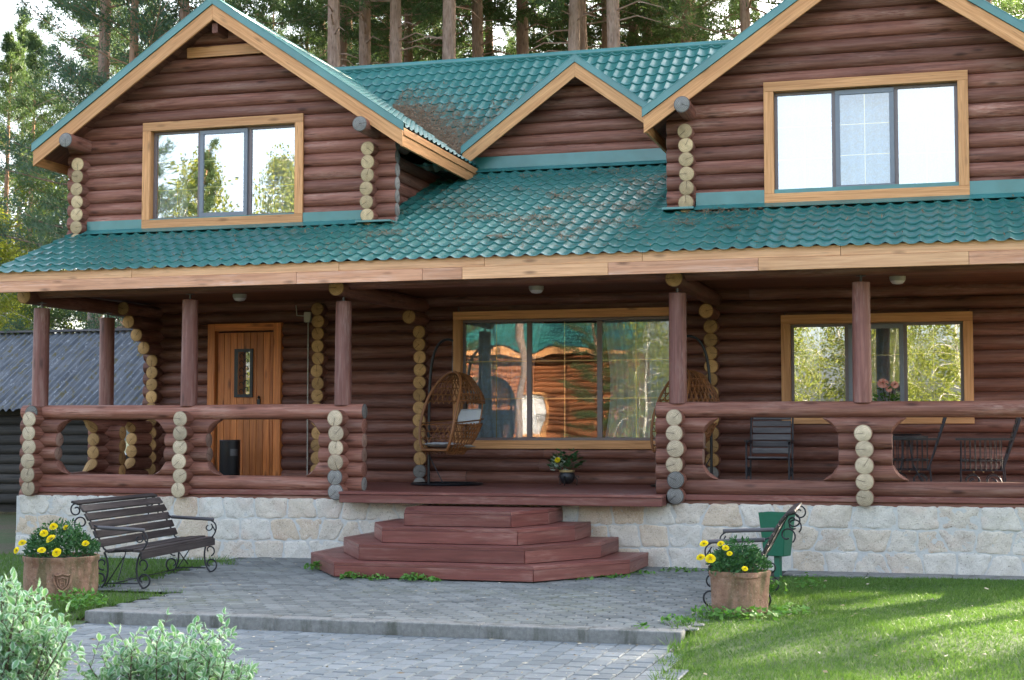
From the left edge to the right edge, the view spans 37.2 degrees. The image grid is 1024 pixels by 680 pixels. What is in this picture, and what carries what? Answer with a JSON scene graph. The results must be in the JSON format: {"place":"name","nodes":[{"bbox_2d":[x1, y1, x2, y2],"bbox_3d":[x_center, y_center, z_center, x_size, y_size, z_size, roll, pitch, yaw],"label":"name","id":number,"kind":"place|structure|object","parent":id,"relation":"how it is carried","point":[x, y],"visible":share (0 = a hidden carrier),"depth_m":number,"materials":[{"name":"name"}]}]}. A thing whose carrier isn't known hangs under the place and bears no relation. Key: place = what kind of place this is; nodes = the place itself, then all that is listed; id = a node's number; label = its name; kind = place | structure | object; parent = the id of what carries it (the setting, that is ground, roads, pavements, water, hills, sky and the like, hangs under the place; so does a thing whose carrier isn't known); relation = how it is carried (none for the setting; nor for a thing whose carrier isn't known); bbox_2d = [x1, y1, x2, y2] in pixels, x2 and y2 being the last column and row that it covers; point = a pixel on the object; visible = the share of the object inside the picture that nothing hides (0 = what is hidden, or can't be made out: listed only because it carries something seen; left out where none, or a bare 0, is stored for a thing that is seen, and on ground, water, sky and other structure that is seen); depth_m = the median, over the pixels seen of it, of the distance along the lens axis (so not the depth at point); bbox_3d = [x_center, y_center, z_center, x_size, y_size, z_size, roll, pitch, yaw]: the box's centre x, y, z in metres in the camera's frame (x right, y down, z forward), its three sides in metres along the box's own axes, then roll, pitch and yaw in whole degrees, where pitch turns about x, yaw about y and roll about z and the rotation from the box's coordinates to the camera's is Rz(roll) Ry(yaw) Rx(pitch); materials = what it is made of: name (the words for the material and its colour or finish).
{"place":"outdoors","nodes":[
{"label":"outdoors","id":0,"kind":"place"},
{"bbox_2d":[0,512,688,668],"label":"ground","id":1,"kind":"structure","parent":0,"point":[7,531],"depth_m":26.57,"materials":[{"name":"green plant"}]},
{"bbox_2d":[0,229,31,333],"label":"birch tree","id":2,"kind":"object","parent":1,"relation":"on","point":[9,255],"visible":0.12,"depth_m":46.63,"materials":[{"name":"green plant"}]},
{"bbox_2d":[0,184,33,329],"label":"birch tree","id":3,"kind":"object","parent":1,"relation":"on","point":[12,240],"visible":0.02,"depth_m":57.56,"materials":[{"name":"green plant"}]},
{"bbox_2d":[0,197,54,333],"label":"birch tree","id":4,"kind":"object","parent":1,"relation":"on","point":[23,306],"visible":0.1,"depth_m":51.59,"materials":[{"name":"green plant"}]},
{"bbox_2d":[0,4,58,327],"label":"pine tree","id":5,"kind":"object","parent":1,"relation":"on","point":[20,38],"visible":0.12,"depth_m":73.19,"materials":[{"name":"green plant"}]},
{"bbox_2d":[0,14,72,333],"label":"pine tree","id":6,"kind":"object","parent":1,"relation":"on","point":[11,49],"visible":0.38,"depth_m":57.31,"materials":[{"name":"green plant"}]},
{"bbox_2d":[0,12,73,326],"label":"pine tree","id":7,"kind":"object","parent":1,"relation":"on","point":[35,43],"visible":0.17,"depth_m":63.95,"materials":[{"name":"green plant"}]},
{"bbox_2d":[0,567,85,679],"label":"variegated shrub","id":8,"kind":"object","parent":1,"relation":"on","point":[22,660],"visible":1,"depth_m":7.76,"materials":[{"name":"green plant"}]},
{"bbox_2d":[1,115,110,332],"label":"birch tree","id":9,"kind":"object","parent":1,"relation":"on","point":[26,191],"visible":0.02,"depth_m":65.00,"materials":[{"name":"green plant"}]},
{"bbox_2d":[0,328,144,511],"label":"old shed","id":10,"kind":"structure","parent":1,"relation":"on","point":[73,368],"depth_m":33.14,"materials":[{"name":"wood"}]},
{"bbox_2d":[124,430,128,454],"bbox_3d":[-8.045,2.118,32.007,0.450,0.600,0.110,-1,-4,16],"label":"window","id":11,"kind":"structure","parent":10,"relation":"in","point":[127,432],"depth_m":31.96,"materials":[{"name":"white"}]},
{"bbox_2d":[30,5,129,327],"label":"pine tree","id":12,"kind":"object","parent":1,"relation":"on","point":[95,31],"visible":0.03,"depth_m":81.22,"materials":[{"name":"green plant"}]},
{"bbox_2d":[0,0,172,332],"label":"pine tree","id":13,"kind":"object","parent":1,"relation":"on","point":[69,318],"visible":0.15,"depth_m":52.04,"materials":[{"name":"green plant"}]},
{"bbox_2d":[50,6,142,316],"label":"pine tree","id":14,"kind":"object","parent":1,"relation":"on","point":[112,56],"visible":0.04,"depth_m":67.23,"materials":[{"name":"green plant"}]},
{"bbox_2d":[36,0,164,328],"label":"pine tree","id":15,"kind":"object","parent":1,"relation":"on","point":[105,63],"visible":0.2,"depth_m":44.22,"materials":[{"name":"green plant"}]},
{"bbox_2d":[0,0,252,335],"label":"pine tree","id":16,"kind":"object","parent":1,"relation":"on","point":[134,51],"visible":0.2,"depth_m":37.40,"materials":[{"name":"green plant"}]},
{"bbox_2d":[76,1,177,269],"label":"pine tree","id":17,"kind":"object","parent":1,"relation":"on","point":[118,34],"visible":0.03,"depth_m":58.12,"materials":[{"name":"green plant"}]},
{"bbox_2d":[69,607,258,679],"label":"variegated shrub","id":18,"kind":"object","parent":1,"relation":"on","point":[188,656],"visible":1,"depth_m":8.17,"materials":[{"name":"green plant"}]},
{"bbox_2d":[60,0,318,45],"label":"pine tree","id":19,"kind":"object","parent":1,"relation":"on","point":[183,14],"visible":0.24,"depth_m":38.44,"materials":[{"name":"green plant"}]},
{"bbox_2d":[155,0,285,266],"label":"pine tree","id":20,"kind":"object","parent":1,"relation":"on","point":[262,11],"visible":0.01,"depth_m":48.57,"materials":[{"name":"green plant"}]},
{"bbox_2d":[251,0,305,41],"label":"pine tree","id":21,"kind":"object","parent":1,"relation":"on","point":[276,16],"visible":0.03,"depth_m":81.39,"materials":[{"name":"green plant"}]},
{"bbox_2d":[227,0,386,66],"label":"pine tree","id":22,"kind":"object","parent":1,"relation":"on","point":[343,46],"visible":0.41,"depth_m":42.03,"materials":[{"name":"green plant"}]},
{"bbox_2d":[266,0,358,64],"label":"pine tree","id":23,"kind":"object","parent":1,"relation":"on","point":[304,34],"visible":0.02,"depth_m":49.42,"materials":[{"name":"green plant"}]},
{"bbox_2d":[275,2,384,63],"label":"pine tree","id":24,"kind":"object","parent":1,"relation":"on","point":[310,45],"visible":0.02,"depth_m":56.02,"materials":[{"name":"green plant"}]},
{"bbox_2d":[323,0,367,66],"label":"pine tree","id":25,"kind":"object","parent":1,"relation":"on","point":[334,53],"visible":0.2,"depth_m":34.58,"materials":[{"name":"brown plant"}]},
{"bbox_2d":[265,1,437,65],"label":"pine tree","id":26,"kind":"object","parent":1,"relation":"on","point":[349,43],"visible":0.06,"depth_m":49.34,"materials":[{"name":"green plant"}]},
{"bbox_2d":[323,0,414,65],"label":"pine tree","id":27,"kind":"object","parent":1,"relation":"on","point":[365,37],"visible":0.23,"depth_m":37.60,"materials":[{"name":"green plant"}]},
{"bbox_2d":[279,0,480,63],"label":"pine tree","id":28,"kind":"object","parent":1,"relation":"on","point":[380,27],"visible":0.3,"depth_m":40.69,"materials":[{"name":"green plant"}]},
{"bbox_2d":[85,608,685,645],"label":"kerb","id":29,"kind":"structure","parent":1,"relation":"on","point":[527,632],"depth_m":13.84,"materials":[{"name":"concrete"}]},
{"bbox_2d":[313,13,461,63],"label":"pine tree","id":30,"kind":"object","parent":1,"relation":"on","point":[382,55],"visible":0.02,"depth_m":52.64,"materials":[{"name":"green plant"}]},
{"bbox_2d":[319,0,463,62],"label":"pine tree","id":31,"kind":"object","parent":1,"relation":"on","point":[396,38],"visible":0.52,"depth_m":35.81,"materials":[{"name":"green plant"}]},
{"bbox_2d":[308,0,490,65],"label":"pine tree","id":32,"kind":"object","parent":1,"relation":"on","point":[438,57],"visible":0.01,"depth_m":46.62,"materials":[{"name":"green plant"}]},
{"bbox_2d":[308,0,497,65],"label":"pine tree","id":33,"kind":"object","parent":1,"relation":"on","point":[407,56],"visible":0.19,"depth_m":44.94,"materials":[{"name":"green plant"}]},
{"bbox_2d":[357,3,514,62],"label":"pine tree","id":34,"kind":"object","parent":1,"relation":"on","point":[467,48],"visible":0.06,"depth_m":50.74,"materials":[{"name":"green plant"}]},
{"bbox_2d":[409,0,490,59],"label":"pine tree","id":35,"kind":"object","parent":1,"relation":"on","point":[448,37],"visible":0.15,"depth_m":34.94,"materials":[{"name":"brown plant"}]},
{"bbox_2d":[401,11,507,58],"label":"pine tree","id":36,"kind":"object","parent":1,"relation":"on","point":[470,29],"visible":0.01,"depth_m":59.26,"materials":[{"name":"green plant"}]},
{"bbox_2d":[347,0,568,57],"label":"pine tree","id":37,"kind":"object","parent":1,"relation":"on","point":[462,14],"visible":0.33,"depth_m":42.87,"materials":[{"name":"green plant"}]},
{"bbox_2d":[404,0,543,57],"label":"pine tree","id":38,"kind":"object","parent":1,"relation":"on","point":[477,34],"visible":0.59,"depth_m":39.79,"materials":[{"name":"green plant"}]},
{"bbox_2d":[402,0,559,60],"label":"pine tree","id":39,"kind":"object","parent":1,"relation":"on","point":[510,50],"visible":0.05,"depth_m":47.84,"materials":[{"name":"green plant"}]},
{"bbox_2d":[499,26,514,52],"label":"pine tree","id":40,"kind":"object","parent":1,"relation":"on","point":[506,31],"visible":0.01,"depth_m":85.02,"materials":[{"name":"green plant"}]},
{"bbox_2d":[0,0,1023,577],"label":"log house","id":41,"kind":"structure","parent":1,"relation":"on","point":[332,454],"depth_m":22.04,"materials":[{"name":"wood"}]},
{"bbox_2d":[157,134,190,217],"bbox_3d":[-5.300,-2.538,23.770,0.610,1.500,0.094,-1,-4,16],"label":"window pane","id":42,"kind":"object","parent":41,"relation":"hanging from","point":[167,172],"visible":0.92,"depth_m":23.77,"materials":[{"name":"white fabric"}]},
{"bbox_2d":[141,113,303,228],"bbox_3d":[-4.423,-2.565,23.327,2.700,1.660,0.185,-1,-4,16],"label":"window","id":43,"kind":"structure","parent":41,"relation":"in","point":[246,125],"depth_m":23.30,"materials":[{"name":"beige wood"}]},
{"bbox_2d":[219,440,240,474],"bbox_3d":[-4.530,1.940,24.395,0.336,0.675,0.336,-1,-4,16],"label":"ash bin","id":44,"kind":"object","parent":41,"relation":"on","point":[229,457],"visible":0.81,"depth_m":24.26,"materials":[{"name":"black metal"}]},
{"bbox_2d":[217,332,273,475],"bbox_3d":[-4.408,1.089,25.023,1.000,2.430,0.146,-1,-4,16],"label":"door","id":45,"kind":"structure","parent":41,"relation":"in","point":[245,360],"depth_m":25.03,"materials":[{"name":"brown wood"}]},
{"bbox_2d":[258,156,294,213],"bbox_3d":[-3.525,-2.320,23.251,0.780,1.000,0.094,-1,-4,16],"label":"curtain","id":46,"kind":"object","parent":41,"relation":"hanging from","point":[284,194],"visible":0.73,"depth_m":23.28,"materials":[{"name":"white fabric"}]},
{"bbox_2d":[295,305,311,474],"bbox_3d":[-3.406,0.826,24.735,0.287,2.801,0.080,-1,-4,16],"label":"pipe","id":47,"kind":"object","parent":41,"relation":"attached to","point":[308,317],"visible":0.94,"depth_m":24.74,"materials":[{"name":"brown plastic"}]},
{"bbox_2d":[411,338,484,485],"bbox_3d":[-0.985,1.083,23.091,1.110,2.223,1.111,-1,-4,16],"label":"hanging chair","id":48,"kind":"object","parent":41,"relation":"on","point":[470,383],"visible":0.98,"depth_m":23.10,"materials":[{"name":"brown wicker"}]},
{"bbox_2d":[424,442,475,447],"bbox_3d":[-0.949,1.587,22.946,0.599,0.093,0.620,3,-5,-40],"label":"cushion","id":49,"kind":"object","parent":48,"relation":"on","point":[439,444],"visible":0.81,"depth_m":22.77,"materials":[{"name":"grey fabric"}]},
{"bbox_2d":[457,409,480,423],"bbox_3d":[-0.650,1.173,23.223,0.147,0.248,0.540,3,-5,-40],"label":"cushion","id":50,"kind":"object","parent":48,"relation":"on","point":[468,414],"visible":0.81,"depth_m":23.15,"materials":[{"name":"white fabric"}]},
{"bbox_2d":[467,322,543,436],"bbox_3d":[-0.099,0.632,24.095,1.290,1.990,0.094,-1,-4,16],"label":"curtain","id":51,"kind":"object","parent":41,"relation":"hanging from","point":[511,376],"visible":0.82,"depth_m":24.11,"materials":[{"name":"fabric"}]},
{"bbox_2d":[29,79,1023,266],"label":"needle litter","id":52,"kind":"object","parent":41,"relation":"on","point":[430,129],"visible":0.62,"depth_m":23.07,"materials":[{"name":"brown plant"}]},
{"bbox_2d":[453,307,668,448],"bbox_3d":[0.829,0.608,23.615,3.620,2.160,0.185,-1,-4,16],"label":"window","id":53,"kind":"structure","parent":41,"relation":"in","point":[460,319],"depth_m":23.65,"materials":[{"name":"beige wood"}]},
{"bbox_2d":[558,470,578,485],"bbox_3d":[0.824,2.071,22.875,0.331,0.231,0.313,-1,-4,16],"label":"flower pot","id":54,"kind":"object","parent":41,"relation":"on","point":[566,476],"visible":1,"depth_m":22.82,"materials":[{"name":"ceramic"}]},
{"bbox_2d":[546,448,585,470],"bbox_3d":[0.825,1.797,22.923,0.578,0.343,0.577,-3,-5,40],"label":"potted plant","id":55,"kind":"object","parent":54,"relation":"in","point":[554,461],"visible":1,"depth_m":22.86,"materials":[{"name":"green plant"}]},
{"bbox_2d":[603,319,668,440],"bbox_3d":[1.964,0.596,23.508,1.200,1.990,0.094,-1,-4,16],"label":"curtain","id":56,"kind":"object","parent":41,"relation":"hanging from","point":[652,339],"visible":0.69,"depth_m":23.52,"materials":[{"name":"fabric"}]},
{"bbox_2d":[650,335,719,486],"bbox_3d":[2.559,1.030,22.218,1.134,2.223,1.110,-1,-4,16],"label":"hanging chair","id":57,"kind":"object","parent":41,"relation":"on","point":[709,391],"visible":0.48,"depth_m":22.18,"materials":[{"name":"brown wicker"}]},
{"bbox_2d":[744,418,793,479],"bbox_3d":[3.701,1.590,21.806,0.656,1.064,0.668,-1,-4,16],"label":"slatted armchair","id":58,"kind":"object","parent":41,"relation":"on","point":[771,426],"visible":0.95,"depth_m":22.03,"materials":[{"name":"wood"}]},
{"bbox_2d":[763,70,969,202],"bbox_3d":[4.805,-2.739,20.704,2.710,1.690,0.185,-1,-4,16],"label":"window","id":59,"kind":"structure","parent":41,"relation":"in","point":[958,79],"depth_m":20.65,"materials":[{"name":"beige wood"}]},
{"bbox_2d":[778,87,958,188],"bbox_3d":[4.885,-2.724,20.948,2.530,1.530,0.094,-1,-4,16],"label":"curtain","id":60,"kind":"object","parent":41,"relation":"hanging from","point":[912,134],"visible":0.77,"depth_m":20.95,"materials":[{"name":"fabric"}]},
{"bbox_2d":[844,326,907,400],"bbox_3d":[5.457,0.414,22.731,0.950,1.420,0.094,-1,-4,16],"label":"curtain","id":61,"kind":"object","parent":41,"relation":"hanging from","point":[887,341],"visible":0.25,"depth_m":22.70,"materials":[{"name":"fabric"}]},
{"bbox_2d":[781,311,974,423],"bbox_3d":[5.350,0.420,22.336,2.740,1.620,0.185,-1,-4,16],"label":"window","id":62,"kind":"structure","parent":41,"relation":"in","point":[964,319],"depth_m":22.26,"materials":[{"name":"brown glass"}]},
{"bbox_2d":[893,436,927,481],"bbox_3d":[5.523,1.720,21.331,0.620,0.755,0.620,-1,-4,16],"label":"porch table","id":63,"kind":"object","parent":41,"relation":"on","point":[901,465],"visible":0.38,"depth_m":21.25,"materials":[{"name":"metal"}]},
{"bbox_2d":[893,417,946,481],"bbox_3d":[5.409,1.494,20.335,0.853,1.075,0.720,-1,-4,16],"label":"iron chair","id":64,"kind":"object","parent":41,"relation":"on","point":[928,468],"visible":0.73,"depth_m":20.03,"materials":[{"name":"black metal"}]},
{"bbox_2d":[955,417,1021,481],"bbox_3d":[6.262,1.470,19.937,0.853,1.075,0.720,-1,-4,16],"label":"iron chair","id":65,"kind":"object","parent":41,"relation":"on","point":[1003,462],"visible":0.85,"depth_m":19.68,"materials":[{"name":"black metal"}]},
{"bbox_2d":[500,1,549,52],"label":"pine tree","id":66,"kind":"object","parent":1,"relation":"on","point":[511,43],"visible":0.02,"depth_m":59.06,"materials":[{"name":"green plant"}]},
{"bbox_2d":[516,0,552,54],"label":"pine tree","id":67,"kind":"object","parent":1,"relation":"on","point":[522,36],"visible":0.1,"depth_m":40.99,"materials":[{"name":"brown plant"}]},
{"bbox_2d":[514,0,601,53],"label":"pine tree","id":68,"kind":"object","parent":1,"relation":"on","point":[536,36],"visible":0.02,"depth_m":45.65,"materials":[{"name":"green plant"}]},
{"bbox_2d":[496,0,621,55],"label":"pine tree","id":69,"kind":"object","parent":1,"relation":"on","point":[531,33],"depth_m":50.50,"materials":[{"name":"green plant"}]},
{"bbox_2d":[521,0,598,53],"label":"pine tree","id":70,"kind":"object","parent":1,"relation":"on","point":[573,30],"visible":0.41,"depth_m":34.95,"materials":[{"name":"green plant"}]},
{"bbox_2d":[567,0,635,49],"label":"pine tree","id":71,"kind":"object","parent":1,"relation":"on","point":[583,33],"visible":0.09,"depth_m":38.61,"materials":[{"name":"brown plant"}]},
{"bbox_2d":[515,0,694,51],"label":"pine tree","id":72,"kind":"object","parent":1,"relation":"on","point":[649,38],"visible":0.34,"depth_m":43.50,"materials":[{"name":"green plant"}]},
{"bbox_2d":[558,1,675,48],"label":"pine tree","id":73,"kind":"object","parent":1,"relation":"on","point":[620,27],"visible":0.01,"depth_m":46.93,"materials":[{"name":"green plant"}]},
{"bbox_2d":[534,0,716,44],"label":"pine tree","id":74,"kind":"object","parent":1,"relation":"on","point":[632,27],"visible":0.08,"depth_m":45.27,"materials":[{"name":"green plant"}]},
{"bbox_2d":[605,0,663,47],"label":"pine tree","id":75,"kind":"object","parent":1,"relation":"on","point":[613,25],"visible":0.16,"depth_m":34.27,"materials":[{"name":"brown plant"}]},
{"bbox_2d":[533,0,739,48],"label":"pine tree","id":76,"kind":"object","parent":1,"relation":"on","point":[627,38],"visible":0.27,"depth_m":43.92,"materials":[{"name":"green plant"}]},
{"bbox_2d":[586,0,717,42],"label":"pine tree","id":77,"kind":"object","parent":1,"relation":"on","point":[652,25],"visible":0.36,"depth_m":42.82,"materials":[{"name":"green plant"}]},
{"bbox_2d":[589,0,771,44],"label":"pine tree","id":78,"kind":"object","parent":1,"relation":"on","point":[730,11],"visible":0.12,"depth_m":45.28,"materials":[{"name":"green plant"}]},
{"bbox_2d":[636,0,776,42],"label":"pine tree","id":79,"kind":"object","parent":1,"relation":"on","point":[700,33],"visible":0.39,"depth_m":37.26,"materials":[{"name":"green plant"}]},
{"bbox_2d":[719,0,754,39],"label":"pine tree","id":80,"kind":"object","parent":1,"relation":"on","point":[732,22],"visible":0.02,"depth_m":77.19,"materials":[{"name":"green plant"}]},
{"bbox_2d":[713,4,774,25],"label":"pine tree","id":81,"kind":"object","parent":1,"relation":"on","point":[754,20],"visible":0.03,"depth_m":43.42,"materials":[{"name":"green plant"}]},
{"bbox_2d":[723,0,783,14],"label":"pine tree","id":82,"kind":"object","parent":1,"relation":"on","point":[771,2],"visible":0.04,"depth_m":39.47,"materials":[{"name":"green plant"}]},
{"bbox_2d":[751,1,761,17],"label":"pine tree","id":83,"kind":"object","parent":1,"relation":"on","point":[757,11],"visible":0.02,"depth_m":81.62,"materials":[{"name":"green plant"}]},
{"bbox_2d":[783,570,1023,580],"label":"plinth gutter","id":84,"kind":"object","parent":1,"relation":"on","point":[790,573],"visible":0.42,"depth_m":18.43,"materials":[{"name":"concrete"}]},
{"bbox_2d":[991,0,1023,18],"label":"pine tree","id":85,"kind":"object","parent":1,"relation":"on","point":[1017,6],"visible":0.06,"depth_m":39.66,"materials":[{"name":"green plant"}]},
{"bbox_2d":[11,623,688,679],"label":"pavement","id":86,"kind":"structure","parent":0,"point":[502,660],"depth_m":12.49,"materials":[{"name":"stone"}]},
{"bbox_2d":[75,561,707,679],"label":"paving litter","id":87,"kind":"object","parent":86,"relation":"on","point":[578,642],"visible":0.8,"depth_m":13.53,"materials":[{"name":"brown plant"}]},
{"bbox_2d":[98,557,785,630],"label":"terrace paving","id":88,"kind":"structure","parent":0,"point":[293,588],"depth_m":16.03,"materials":[{"name":"grey stone"}]},
{"bbox_2d":[70,493,216,588],"bbox_3d":[-4.279,2.325,17.835,0.960,0.965,2.200,-1,-4,10],"label":"garden bench","id":89,"kind":"object","parent":88,"relation":"on","point":[146,549],"visible":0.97,"depth_m":17.65,"materials":[{"name":"metal"}]},
{"bbox_2d":[311,505,647,581],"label":"porch steps","id":90,"kind":"structure","parent":88,"relation":"on","point":[513,543],"depth_m":18.32,"materials":[{"name":"red paint"}]},
{"bbox_2d":[703,502,805,606],"bbox_3d":[2.528,2.196,15.701,0.960,0.965,1.750,-1,-4,13],"label":"garden bench","id":91,"kind":"object","parent":88,"relation":"on","point":[792,510],"visible":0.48,"depth_m":15.01,"materials":[{"name":"metal"}]},
{"bbox_2d":[758,511,794,576],"bbox_3d":[3.202,2.473,18.353,0.360,0.780,0.280,-3,-4,36],"label":"litter bin","id":92,"kind":"object","parent":88,"relation":"on","point":[780,548],"visible":0.69,"depth_m":18.28,"materials":[{"name":"green metal"}]},
{"bbox_2d":[0,0,1020,329],"label":"sky","id":93,"kind":"structure","parent":0,"point":[5,18],"materials":[{"name":"white"}]},
{"bbox_2d":[0,551,1023,679],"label":"lawn","id":94,"kind":"structure","parent":0,"point":[779,639],"depth_m":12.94,"materials":[{"name":"green plant"}]},
{"bbox_2d":[22,552,99,599],"bbox_3d":[-4.810,2.514,16.210,0.793,0.440,0.793,-1,-4,16],"label":"planter","id":95,"kind":"object","parent":94,"relation":"on","point":[65,574],"visible":0.79,"depth_m":15.89,"materials":[{"name":"stone"}]},
{"bbox_2d":[14,517,100,557],"bbox_3d":[-4.784,2.108,16.145,0.812,0.450,0.970,0,-3,-1],"label":"marigold plant","id":96,"kind":"object","parent":95,"relation":"on","point":[46,541],"visible":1,"depth_m":16.08,"materials":[{"name":"green plant"}]},
{"bbox_2d":[0,560,825,628],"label":"weeds","id":97,"kind":"object","parent":94,"relation":"on","point":[88,595],"visible":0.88,"depth_m":15.18,"materials":[{"name":"green plant"}]},
{"bbox_2d":[709,568,770,614],"bbox_3d":[2.195,2.418,14.633,0.502,0.400,0.503,-3,-5,40],"label":"planter","id":98,"kind":"object","parent":94,"relation":"on","point":[729,590],"visible":0.72,"depth_m":14.45,"materials":[{"name":"ceramic"}]},
{"bbox_2d":[696,534,772,574],"bbox_3d":[2.069,2.064,14.551,0.640,0.413,0.919,-3,-4,37],"label":"marigold plant","id":99,"kind":"object","parent":98,"relation":"on","point":[719,560],"visible":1,"depth_m":14.52,"materials":[{"name":"green plant"}]},
{"bbox_2d":[703,577,1016,677],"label":"fallen leaves","id":100,"kind":"object","parent":94,"relation":"on","point":[824,671],"visible":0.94,"depth_m":14.04,"materials":[{"name":"brown plant"}]},
{"bbox_3d":[5.284,1.201,21.399,0.170,0.285,0.170,-1,-4,16],"label":"vase","id":101,"kind":"object","parent":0,"visible":0},
{"bbox_2d":[872,379,900,400],"bbox_3d":[5.287,0.821,21.433,0.414,0.552,0.437,2,-4,-34],"label":"rose plant","id":102,"kind":"object","parent":101,"relation":"in","point":[882,383],"visible":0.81,"depth_m":21.35,"materials":[{"name":"pink plant"}]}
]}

